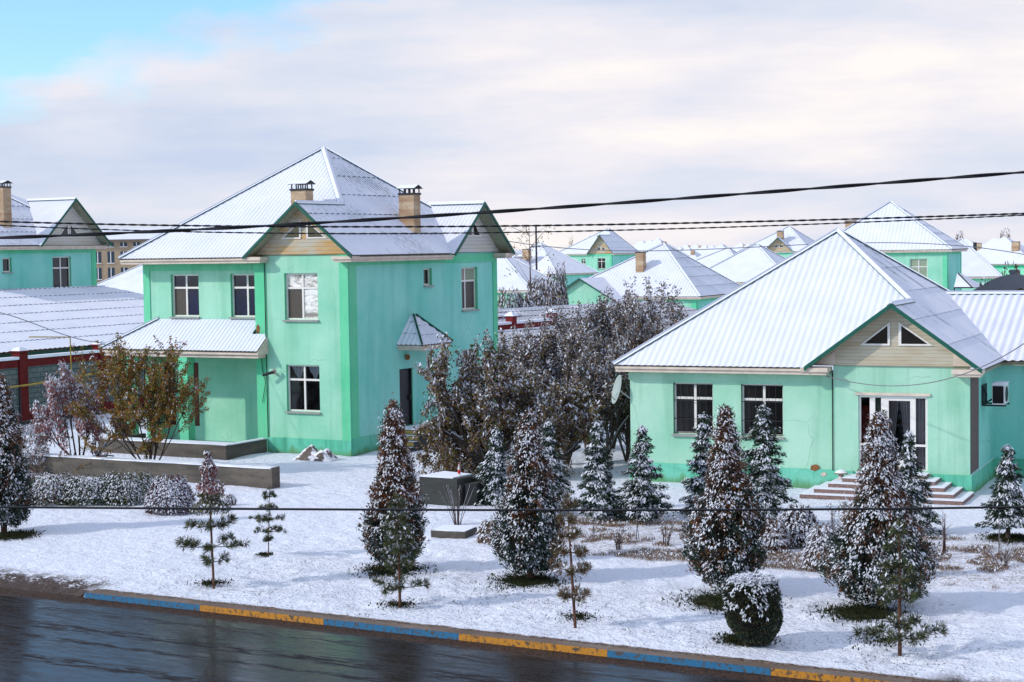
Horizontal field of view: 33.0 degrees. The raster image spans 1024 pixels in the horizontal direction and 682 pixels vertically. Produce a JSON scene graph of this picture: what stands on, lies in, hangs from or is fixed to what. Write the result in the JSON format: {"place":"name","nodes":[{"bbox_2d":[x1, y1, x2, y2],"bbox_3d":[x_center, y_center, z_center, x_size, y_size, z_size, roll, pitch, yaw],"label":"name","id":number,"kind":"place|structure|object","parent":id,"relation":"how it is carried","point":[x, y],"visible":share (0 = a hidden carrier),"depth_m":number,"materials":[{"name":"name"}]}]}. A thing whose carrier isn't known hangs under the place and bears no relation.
{"place":"outdoors","nodes":[
{"label":"outdoors","id":0,"kind":"place"},
{"bbox_2d":[0,285,143,357],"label":"roof","id":1,"kind":"structure","parent":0,"point":[99,313],"depth_m":81.39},
{"bbox_2d":[98,146,514,455],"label":"two storey house","id":2,"kind":"structure","parent":0,"point":[327,338],"depth_m":61.81,"materials":[{"name":"green"}]},
{"bbox_2d":[169,274,199,318],"bbox_3d":[-11.871,-1.626,62.940,1.350,1.600,0.260,1,4,28],"label":"window","id":3,"kind":"structure","parent":2,"relation":"in","point":[185,286],"depth_m":63.02,"materials":[{"name":"glass"}]},
{"bbox_2d":[193,363,199,425],"bbox_3d":[-11.719,1.972,64.058,0.480,2.330,0.080,1,4,28],"label":"door","id":4,"kind":"structure","parent":2,"relation":"in","point":[196,372],"depth_m":63.97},
{"bbox_2d":[229,274,254,318],"bbox_3d":[-9.449,-1.593,61.631,1.430,1.600,0.260,1,4,28],"label":"window","id":5,"kind":"structure","parent":2,"relation":"in","point":[243,285],"depth_m":61.80,"materials":[{"name":"glass"}]},
{"bbox_2d":[283,273,318,321],"bbox_3d":[-7.248,-1.505,59.654,1.470,1.670,0.260,1,4,28],"label":"window","id":6,"kind":"structure","parent":2,"relation":"in","point":[301,288],"depth_m":59.74,"materials":[{"name":"plastic"}]},
{"bbox_2d":[285,365,320,413],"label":"window","id":7,"kind":"structure","parent":2,"relation":"in","point":[308,375],"depth_m":60.24,"materials":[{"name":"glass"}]},
{"bbox_2d":[399,368,412,425],"bbox_3d":[-3.871,2.014,62.070,0.140,2.060,0.890,1,4,28],"label":"door","id":8,"kind":"structure","parent":2,"relation":"in","point":[405,375],"depth_m":62.21,"materials":[{"name":"metal"}]},
{"bbox_2d":[461,267,479,311],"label":"window","id":9,"kind":"structure","parent":2,"relation":"in","point":[467,273],"depth_m":66.13,"materials":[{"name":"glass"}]},
{"bbox_2d":[0,587,823,681],"bbox_3d":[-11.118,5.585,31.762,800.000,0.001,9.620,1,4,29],"label":"road","id":10,"kind":"structure","parent":0,"point":[49,637],"depth_m":30.58,"materials":[{"name":"asphalt"}]},
{"bbox_2d":[0,243,1023,681],"bbox_3d":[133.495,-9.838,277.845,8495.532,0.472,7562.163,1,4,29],"label":"ground","id":11,"kind":"structure","parent":0,"point":[82,551],"depth_m":36.87,"materials":[{"name":"snow"}]},
{"bbox_2d":[0,374,39,532],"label":"thuja","id":12,"kind":"object","parent":11,"relation":"on","point":[14,482],"visible":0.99,"depth_m":43.39,"materials":[{"name":"green plant"}]},
{"bbox_2d":[14,420,49,474],"bbox_3d":[-15.588,3.419,55.597,1.607,1.796,1.334,-1,3,0],"label":"shrub","id":13,"kind":"object","parent":11,"relation":"on","point":[40,448],"visible":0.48,"depth_m":55.34,"materials":[{"name":"white plant"}]},
{"bbox_2d":[28,471,82,505],"bbox_3d":[-12.927,4.142,48.724,1.745,1.014,1.185,-1,3,0],"label":"hedge shrub","id":14,"kind":"object","parent":11,"relation":"on","point":[49,494],"visible":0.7,"depth_m":48.34,"materials":[{"name":"grey plant"}]},
{"bbox_2d":[0,180,111,288],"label":"two storey house","id":15,"kind":"structure","parent":11,"relation":"on","point":[49,262],"depth_m":89.18,"materials":[{"name":"paint"}]},
{"bbox_2d":[2,258,13,272],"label":"window","id":16,"kind":"structure","parent":15,"relation":"in","point":[6,261],"depth_m":86.38,"materials":[{"name":"metal"}]},
{"bbox_2d":[52,257,69,286],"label":"window","id":17,"kind":"structure","parent":15,"relation":"in","point":[61,272],"depth_m":89.82,"materials":[{"name":"glass"}]},
{"bbox_2d":[0,341,144,424],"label":"block fence","id":18,"kind":"object","parent":11,"relation":"on","point":[20,366],"visible":0.41,"depth_m":72.52,"materials":[{"name":"concrete"}]},
{"bbox_2d":[6,336,145,425],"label":"gas pipe","id":19,"kind":"object","parent":11,"relation":"on","point":[19,394],"visible":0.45,"depth_m":72.02,"materials":[{"name":"metal"}]},
{"bbox_2d":[30,359,137,456],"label":"red leaved tree","id":20,"kind":"object","parent":11,"relation":"on","point":[62,390],"visible":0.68,"depth_m":55.37,"materials":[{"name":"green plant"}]},
{"bbox_2d":[57,471,121,505],"bbox_3d":[-11.881,4.160,48.614,1.854,0.961,1.258,-1,3,0],"label":"hedge shrub","id":21,"kind":"object","parent":11,"relation":"on","point":[91,495],"visible":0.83,"depth_m":48.21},
{"bbox_2d":[97,264,142,293],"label":"bungalow","id":22,"kind":"object","parent":11,"relation":"on","point":[131,279],"visible":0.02,"depth_m":157.62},
{"bbox_2d":[95,469,156,505],"bbox_3d":[-10.809,4.110,48.496,1.800,1.039,1.219,-1,3,0],"label":"hedge shrub","id":23,"kind":"object","parent":11,"relation":"on","point":[140,486],"visible":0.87,"depth_m":48.14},
{"bbox_2d":[96,228,169,282],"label":"apartment building","id":24,"kind":"structure","parent":11,"relation":"on","point":[108,264],"depth_m":352.47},
{"bbox_2d":[63,332,211,476],"bbox_3d":[-11.661,2.267,54.276,4.654,5.283,3.379,-2,3,-23],"label":"autumn tree","id":25,"kind":"object","parent":11,"relation":"on","point":[155,397],"visible":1,"depth_m":53.94,"materials":[{"name":"brown plant"}]},
{"bbox_2d":[20,452,279,488],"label":"garden wall","id":26,"kind":"structure","parent":11,"relation":"on","point":[265,477],"depth_m":53.28,"materials":[{"name":"concrete"}]},
{"bbox_2d":[143,473,196,515],"bbox_3d":[-9.220,4.129,46.683,1.524,1.146,1.256,-1,3,0],"label":"shrub","id":27,"kind":"object","parent":11,"relation":"on","point":[187,498],"visible":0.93,"depth_m":46.38,"materials":[{"name":"white plant"}]},
{"bbox_2d":[99,433,266,458],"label":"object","id":28,"kind":"object","parent":11,"relation":"on","point":[197,448],"visible":0.73,"depth_m":59.61,"materials":[{"name":"concrete"}]},
{"bbox_2d":[174,449,251,588],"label":"young pine","id":29,"kind":"object","parent":11,"relation":"on","point":[209,469],"visible":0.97,"depth_m":36.03,"materials":[{"name":"green plant"}]},
{"bbox_2d":[219,494,237,505],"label":"shrub","id":30,"kind":"object","parent":11,"relation":"on","point":[231,498],"visible":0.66,"depth_m":47.82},
{"bbox_2d":[248,486,287,556],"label":"young pine","id":31,"kind":"object","parent":11,"relation":"on","point":[269,528],"visible":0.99,"depth_m":39.61,"materials":[{"name":"green plant"}]},
{"bbox_2d":[293,444,339,461],"bbox_3d":[-6.600,3.727,58.138,1.613,0.506,0.768,1,4,28],"label":"snow pile","id":32,"kind":"object","parent":11,"relation":"on","point":[311,452],"visible":1,"depth_m":57.87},
{"bbox_2d":[356,392,429,568],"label":"thuja","id":33,"kind":"object","parent":11,"relation":"on","point":[394,471],"visible":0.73,"depth_m":37.35,"materials":[{"name":"green plant"}]},
{"bbox_2d":[372,492,431,606],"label":"young pine","id":34,"kind":"object","parent":11,"relation":"on","point":[400,550],"visible":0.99,"depth_m":33.72,"materials":[{"name":"green plant"}]},
{"bbox_2d":[419,471,483,505],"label":"concrete block","id":35,"kind":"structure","parent":11,"relation":"on","point":[434,486],"depth_m":47.34,"materials":[{"name":"concrete"}]},
{"bbox_2d":[431,525,476,538],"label":"concrete slab","id":36,"kind":"structure","parent":11,"relation":"on","point":[456,531],"depth_m":42.02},
{"bbox_2d":[440,485,474,524],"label":"dry twigs","id":37,"kind":"object","parent":11,"relation":"on","point":[458,512],"visible":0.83,"depth_m":43.83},
{"bbox_2d":[475,519,497,542],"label":"dry bush","id":38,"kind":"object","parent":11,"relation":"on","point":[482,534],"visible":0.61,"depth_m":41.06,"materials":[{"name":"white plant"}]},
{"bbox_2d":[471,426,511,506],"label":"spruce","id":39,"kind":"object","parent":11,"relation":"on","point":[493,491],"visible":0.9,"depth_m":47.21,"materials":[{"name":"green plant"}]},
{"bbox_2d":[412,328,579,480],"bbox_3d":[-0.536,2.640,52.325,5.111,6.218,3.281,-1,3,0],"label":"fruit tree","id":40,"kind":"object","parent":11,"relation":"on","point":[466,407],"visible":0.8,"depth_m":51.62,"materials":[{"name":"grey plant"}]},
{"bbox_2d":[84,590,912,681],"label":"kerb","id":41,"kind":"structure","parent":11,"relation":"on","point":[678,659],"depth_m":31.04,"materials":[{"name":"concrete"}]},
{"bbox_2d":[498,285,522,308],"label":"shrub","id":42,"kind":"object","parent":11,"relation":"on","point":[507,302],"visible":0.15,"depth_m":111.67,"materials":[{"name":"grey plant"}]},
{"bbox_2d":[0,507,1023,651],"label":"grass tufts","id":43,"kind":"object","parent":11,"relation":"on","point":[862,611],"visible":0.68,"depth_m":34.26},
{"bbox_2d":[0,511,1023,639],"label":"turf patch","id":44,"kind":"object","parent":11,"relation":"on","point":[711,604],"visible":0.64,"depth_m":33.85,"materials":[{"name":"green plant"}]},
{"bbox_2d":[486,407,566,578],"bbox_3d":[0.311,3.254,36.235,1.799,3.755,2.012,-1,3,0],"label":"thuja","id":45,"kind":"object","parent":11,"relation":"on","point":[522,540],"visible":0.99,"depth_m":35.97,"materials":[{"name":"green plant"}]},
{"bbox_2d":[517,290,535,307],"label":"shrub","id":46,"kind":"object","parent":11,"relation":"on","point":[528,302],"visible":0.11,"depth_m":111.76,"materials":[{"name":"grey plant"}]},
{"bbox_2d":[498,309,557,329],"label":"maroon fence","id":47,"kind":"object","parent":11,"relation":"on","point":[511,319],"visible":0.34,"depth_m":93.82,"materials":[{"name":"concrete"}]},
{"bbox_2d":[504,224,553,289],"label":"bare poplar","id":48,"kind":"object","parent":11,"relation":"on","point":[530,267],"visible":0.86,"depth_m":134.76,"materials":[{"name":"brown plant"}]},
{"bbox_2d":[494,310,565,399],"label":"orchard tree","id":49,"kind":"object","parent":11,"relation":"on","point":[518,346],"visible":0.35,"depth_m":58.40,"materials":[{"name":"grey plant"}]},
{"bbox_2d":[497,257,566,306],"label":"bungalow","id":50,"kind":"object","parent":11,"relation":"on","point":[516,280],"visible":0.12,"depth_m":153.23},
{"bbox_2d":[464,332,604,474],"bbox_3d":[0.645,2.051,53.045,4.336,4.844,3.634,-1,3,0],"label":"fruit tree","id":51,"kind":"object","parent":11,"relation":"on","point":[572,412],"visible":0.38,"depth_m":52.77,"materials":[{"name":"grey plant"}]},
{"bbox_2d":[525,276,545,306],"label":"shrub","id":52,"kind":"object","parent":11,"relation":"on","point":[528,285],"visible":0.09,"depth_m":149.68,"materials":[{"name":"grey plant"}]},
{"bbox_2d":[529,277,559,306],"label":"shrub","id":53,"kind":"object","parent":11,"relation":"on","point":[537,296],"visible":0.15,"depth_m":117.62,"materials":[{"name":"grey plant"}]},
{"bbox_2d":[513,242,597,285],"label":"bungalow","id":54,"kind":"object","parent":11,"relation":"on","point":[575,270],"visible":0.23,"depth_m":254.94,"materials":[{"name":"metal"}]},
{"bbox_2d":[544,268,568,305],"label":"shrub","id":55,"kind":"object","parent":11,"relation":"on","point":[562,293],"visible":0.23,"depth_m":125.67,"materials":[{"name":"grey plant"}]},
{"bbox_2d":[539,418,575,516],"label":"spruce","id":56,"kind":"object","parent":11,"relation":"on","point":[550,433],"visible":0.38,"depth_m":45.17,"materials":[{"name":"green plant"}]},
{"bbox_2d":[155,560,960,675],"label":"turf","id":57,"kind":"structure","parent":11,"relation":"on","point":[588,613],"depth_m":33.16,"materials":[{"name":"brown plant"}]},
{"bbox_2d":[510,314,629,464],"bbox_3d":[1.935,1.591,56.064,4.182,4.898,4.587,-1,3,0],"label":"fruit tree","id":58,"kind":"object","parent":11,"relation":"on","point":[584,349],"visible":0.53,"depth_m":55.19,"materials":[{"name":"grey plant"}]},
{"bbox_2d":[547,492,593,627],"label":"young pine","id":59,"kind":"object","parent":11,"relation":"on","point":[575,594],"visible":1,"depth_m":31.74,"materials":[{"name":"green plant"}]},
{"bbox_2d":[545,292,629,451],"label":"orchard tree","id":60,"kind":"object","parent":11,"relation":"on","point":[593,320],"visible":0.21,"depth_m":58.87,"materials":[{"name":"grey plant"}]},
{"bbox_2d":[498,316,681,407],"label":"shed","id":61,"kind":"structure","parent":11,"relation":"on","point":[507,333],"depth_m":80.18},
{"bbox_2d":[554,322,630,462],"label":"orchard tree","id":62,"kind":"object","parent":11,"relation":"on","point":[620,352],"visible":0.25,"depth_m":55.30,"materials":[{"name":"grey plant"}]},
{"bbox_2d":[498,300,697,325],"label":"shed","id":63,"kind":"structure","parent":11,"relation":"on","point":[525,313],"depth_m":101.65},
{"bbox_2d":[573,420,623,519],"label":"spruce","id":64,"kind":"object","parent":11,"relation":"on","point":[600,493],"visible":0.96,"depth_m":44.17,"materials":[{"name":"green plant"}]},
{"bbox_2d":[560,228,638,274],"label":"two storey house","id":65,"kind":"structure","parent":11,"relation":"on","point":[597,260],"depth_m":276.81,"materials":[{"name":"metal"}]},
{"bbox_2d":[597,335,630,461],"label":"orchard tree","id":66,"kind":"object","parent":11,"relation":"on","point":[625,430],"visible":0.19,"depth_m":56.16,"materials":[{"name":"brown plant"}]},
{"bbox_2d":[584,276,647,448],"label":"orchard tree","id":67,"kind":"object","parent":11,"relation":"on","point":[624,302],"visible":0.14,"depth_m":59.45,"materials":[{"name":"grey plant"}]},
{"bbox_2d":[609,523,631,549],"bbox_3d":[2.466,4.530,39.709,0.505,0.710,0.455,-3,4,-35],"label":"rose stump","id":68,"kind":"object","parent":11,"relation":"on","point":[618,542],"visible":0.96,"depth_m":39.67,"materials":[{"name":"brown plant"}]},
{"bbox_2d":[610,425,673,521],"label":"spruce","id":69,"kind":"object","parent":11,"relation":"on","point":[640,493],"visible":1,"depth_m":43.81,"materials":[{"name":"green plant"}]},
{"bbox_2d":[604,275,683,353],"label":"orchard tree","id":70,"kind":"object","parent":11,"relation":"on","point":[635,338],"visible":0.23,"depth_m":58.20,"materials":[{"name":"grey plant"}]},
{"bbox_2d":[556,242,739,309],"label":"bungalow","id":71,"kind":"object","parent":11,"relation":"on","point":[701,285],"visible":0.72,"depth_m":131.34,"materials":[{"name":"metal"}]},
{"bbox_2d":[639,238,688,255],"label":"skyline house","id":72,"kind":"structure","parent":11,"relation":"on","point":[656,242],"depth_m":364.28,"materials":[{"name":"metal"}]},
{"bbox_2d":[639,294,688,335],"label":"orchard tree","id":73,"kind":"object","parent":11,"relation":"on","point":[678,314],"visible":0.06,"depth_m":59.17,"materials":[{"name":"grey plant"}]},
{"bbox_2d":[653,514,683,544],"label":"rose bush","id":74,"kind":"object","parent":11,"relation":"on","point":[665,534],"visible":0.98,"depth_m":40.26,"materials":[{"name":"brown plant"}]},
{"bbox_2d":[682,247,700,258],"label":"skyline house","id":75,"kind":"structure","parent":11,"relation":"on","point":[693,254],"depth_m":423.18,"materials":[{"name":"metal"}]},
{"bbox_2d":[678,412,713,515],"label":"spruce","id":76,"kind":"object","parent":11,"relation":"on","point":[700,444],"visible":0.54,"depth_m":44.55,"materials":[{"name":"green plant"}]},
{"bbox_2d":[696,247,737,266],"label":"bungalow","id":77,"kind":"object","parent":11,"relation":"on","point":[712,259],"visible":0.1,"depth_m":229.51,"materials":[{"name":"white"}]},
{"bbox_2d":[677,403,774,592],"bbox_3d":[4.274,3.181,34.718,1.970,3.942,2.011,-1,3,0],"label":"thuja","id":78,"kind":"object","parent":11,"relation":"on","point":[729,543],"visible":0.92,"depth_m":34.42,"materials":[{"name":"green plant"}]},
{"bbox_2d":[709,243,784,284],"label":"bungalow","id":79,"kind":"object","parent":11,"relation":"on","point":[743,266],"visible":0.27,"depth_m":176.31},
{"bbox_2d":[721,570,783,645],"bbox_3d":[4.191,4.717,30.107,1.100,1.373,1.090,-1,3,0],"label":"clipped bush","id":80,"kind":"object","parent":11,"relation":"on","point":[753,608],"visible":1,"depth_m":29.77,"materials":[{"name":"green plant"}]},
{"bbox_2d":[493,514,1023,588],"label":"grass","id":81,"kind":"structure","parent":11,"relation":"on","point":[645,552],"depth_m":39.05,"materials":[{"name":"brown plant"}]},
{"bbox_2d":[740,402,800,524],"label":"spruce","id":82,"kind":"object","parent":11,"relation":"on","point":[764,472],"visible":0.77,"depth_m":42.48,"materials":[{"name":"green plant"}]},
{"bbox_2d":[757,516,789,552],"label":"snowy shrub","id":83,"kind":"object","parent":11,"relation":"on","point":[780,533],"visible":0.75,"depth_m":39.22,"materials":[{"name":"white plant"}]},
{"bbox_2d":[737,226,813,257],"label":"two storey house","id":84,"kind":"structure","parent":11,"relation":"on","point":[788,235],"depth_m":264.48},
{"bbox_2d":[773,503,822,548],"bbox_3d":[6.615,4.282,40.016,1.212,1.071,0.985,-1,3,0],"label":"snowy shrub","id":85,"kind":"object","parent":11,"relation":"on","point":[789,519],"visible":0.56,"depth_m":39.77,"materials":[{"name":"white plant"}]},
{"bbox_2d":[611,227,1023,504],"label":"bungalow","id":86,"kind":"object","parent":11,"relation":"on","point":[847,306],"visible":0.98,"depth_m":50.24,"materials":[{"name":"paint"}]},
{"bbox_2d":[603,375,629,403],"bbox_3d":[3.176,1.446,51.877,0.721,0.872,0.701,1,4,34],"label":"satellite dish","id":87,"kind":"object","parent":86,"relation":"attached to","point":[616,390],"visible":1,"depth_m":51.98,"materials":[{"name":"metal"}]},
{"bbox_2d":[671,383,712,436],"bbox_3d":[5.335,2.015,50.878,1.300,1.580,0.260,0,3,24],"label":"window","id":88,"kind":"structure","parent":86,"relation":"in","point":[691,400],"depth_m":50.99,"materials":[{"name":"glass"}]},
{"bbox_2d":[739,384,784,439],"bbox_3d":[7.242,2.032,50.026,1.330,1.580,0.260,0,3,24],"label":"window","id":89,"kind":"structure","parent":86,"relation":"in","point":[753,395],"depth_m":50.08,"materials":[{"name":"glass"}]},
{"bbox_2d":[855,392,930,470],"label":"glazed door","id":90,"kind":"structure","parent":86,"relation":"in","point":[906,411],"depth_m":48.43,"materials":[{"name":"white glass"}]},
{"bbox_2d":[826,343,1023,385],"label":"phone line","id":91,"kind":"object","parent":86,"relation":"attached to","point":[934,381],"visible":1,"depth_m":44.42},
{"bbox_2d":[982,381,1009,406],"bbox_3d":[13.814,1.509,49.404,0.665,0.650,0.822,0,3,24],"label":"air conditioner","id":92,"kind":"object","parent":86,"relation":"attached to","point":[999,393],"visible":1,"depth_m":49.03,"materials":[{"name":"white metal"}]},
{"bbox_2d":[801,521,839,571],"bbox_3d":[6.722,4.404,37.152,1.058,1.131,0.879,-1,3,0],"label":"snowy shrub","id":93,"kind":"object","parent":11,"relation":"on","point":[809,552],"visible":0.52,"depth_m":37.00,"materials":[{"name":"white plant"}]},
{"bbox_2d":[815,409,935,608],"bbox_3d":[6.917,3.246,33.010,2.427,3.915,2.432,-1,3,0],"label":"thuja","id":94,"kind":"object","parent":11,"relation":"on","point":[861,536],"visible":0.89,"depth_m":32.66,"materials":[{"name":"green plant"}]},
{"bbox_2d":[851,518,949,655],"bbox_3d":[6.553,4.185,29.171,1.466,2.464,1.211,1,4,31],"label":"young pine","id":95,"kind":"object","parent":11,"relation":"on","point":[901,578],"visible":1,"depth_m":29.20,"materials":[{"name":"green plant"}]},
{"bbox_2d":[843,200,968,290],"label":"two storey house","id":96,"kind":"structure","parent":11,"relation":"on","point":[941,265],"depth_m":138.78,"materials":[{"name":"metal"}]},
{"bbox_2d":[910,259,926,276],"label":"window","id":97,"kind":"structure","parent":96,"relation":"in","point":[919,265],"depth_m":137.93,"materials":[{"name":"glass"}]},
{"bbox_2d":[954,273,979,290],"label":"door canopy","id":98,"kind":"object","parent":96,"relation":"attached to","point":[962,281],"visible":0.81,"depth_m":136.11,"materials":[{"name":"metal"}]},
{"bbox_2d":[895,430,942,534],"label":"spruce","id":99,"kind":"object","parent":11,"relation":"on","point":[917,488],"visible":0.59,"depth_m":41.25,"materials":[{"name":"green plant"}]},
{"bbox_2d":[923,539,948,574],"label":"rose bush","id":100,"kind":"object","parent":11,"relation":"on","point":[933,556],"visible":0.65,"depth_m":36.24,"materials":[{"name":"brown plant"}]},
{"bbox_2d":[934,509,952,553],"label":"sapling","id":101,"kind":"object","parent":11,"relation":"on","point":[944,541],"visible":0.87,"depth_m":38.71,"materials":[{"name":"red plant"}]},
{"bbox_2d":[957,238,1001,290],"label":"bungalow","id":102,"kind":"object","parent":11,"relation":"on","point":[976,265],"visible":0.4,"depth_m":179.44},
{"bbox_2d":[972,274,1023,290],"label":"dark shed","id":103,"kind":"structure","parent":11,"relation":"on","point":[1011,282],"depth_m":125.52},
{"bbox_2d":[974,443,1023,538],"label":"spruce","id":104,"kind":"object","parent":11,"relation":"on","point":[1009,488],"visible":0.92,"depth_m":40.11,"materials":[{"name":"green plant"}]},
{"bbox_2d":[977,236,1023,275],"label":"skyline house","id":105,"kind":"structure","parent":11,"relation":"on","point":[996,259],"depth_m":242.85,"materials":[{"name":"metal"}]},
{"bbox_2d":[980,537,1023,565],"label":"dry twigs","id":106,"kind":"object","parent":11,"relation":"on","point":[1007,555],"visible":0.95,"depth_m":37.24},
{"bbox_2d":[0,171,1023,238],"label":"power cable","id":107,"kind":"object","parent":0,"point":[511,210],"visible":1,"depth_m":13.96,"materials":[{"name":"rubber"}]},
{"bbox_2d":[0,506,1023,510],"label":"power cable","id":108,"kind":"object","parent":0,"point":[377,509],"visible":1,"depth_m":12.07,"materials":[{"name":"rubber"}]},
{"bbox_2d":[0,213,1023,227],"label":"twisted wire","id":109,"kind":"object","parent":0,"point":[663,223],"visible":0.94,"depth_m":15.46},
{"bbox_2d":[0,214,1023,233],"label":"twisted wire","id":110,"kind":"object","parent":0,"point":[530,231],"visible":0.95,"depth_m":15.96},
{"bbox_2d":[0,0,1023,249],"label":"sky","id":111,"kind":"structure","parent":0,"point":[158,112],"materials":[{"name":"white"}]},
{"bbox_2d":[509,241,1023,254],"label":"phone line","id":112,"kind":"object","parent":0,"point":[758,246],"visible":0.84,"depth_m":109.83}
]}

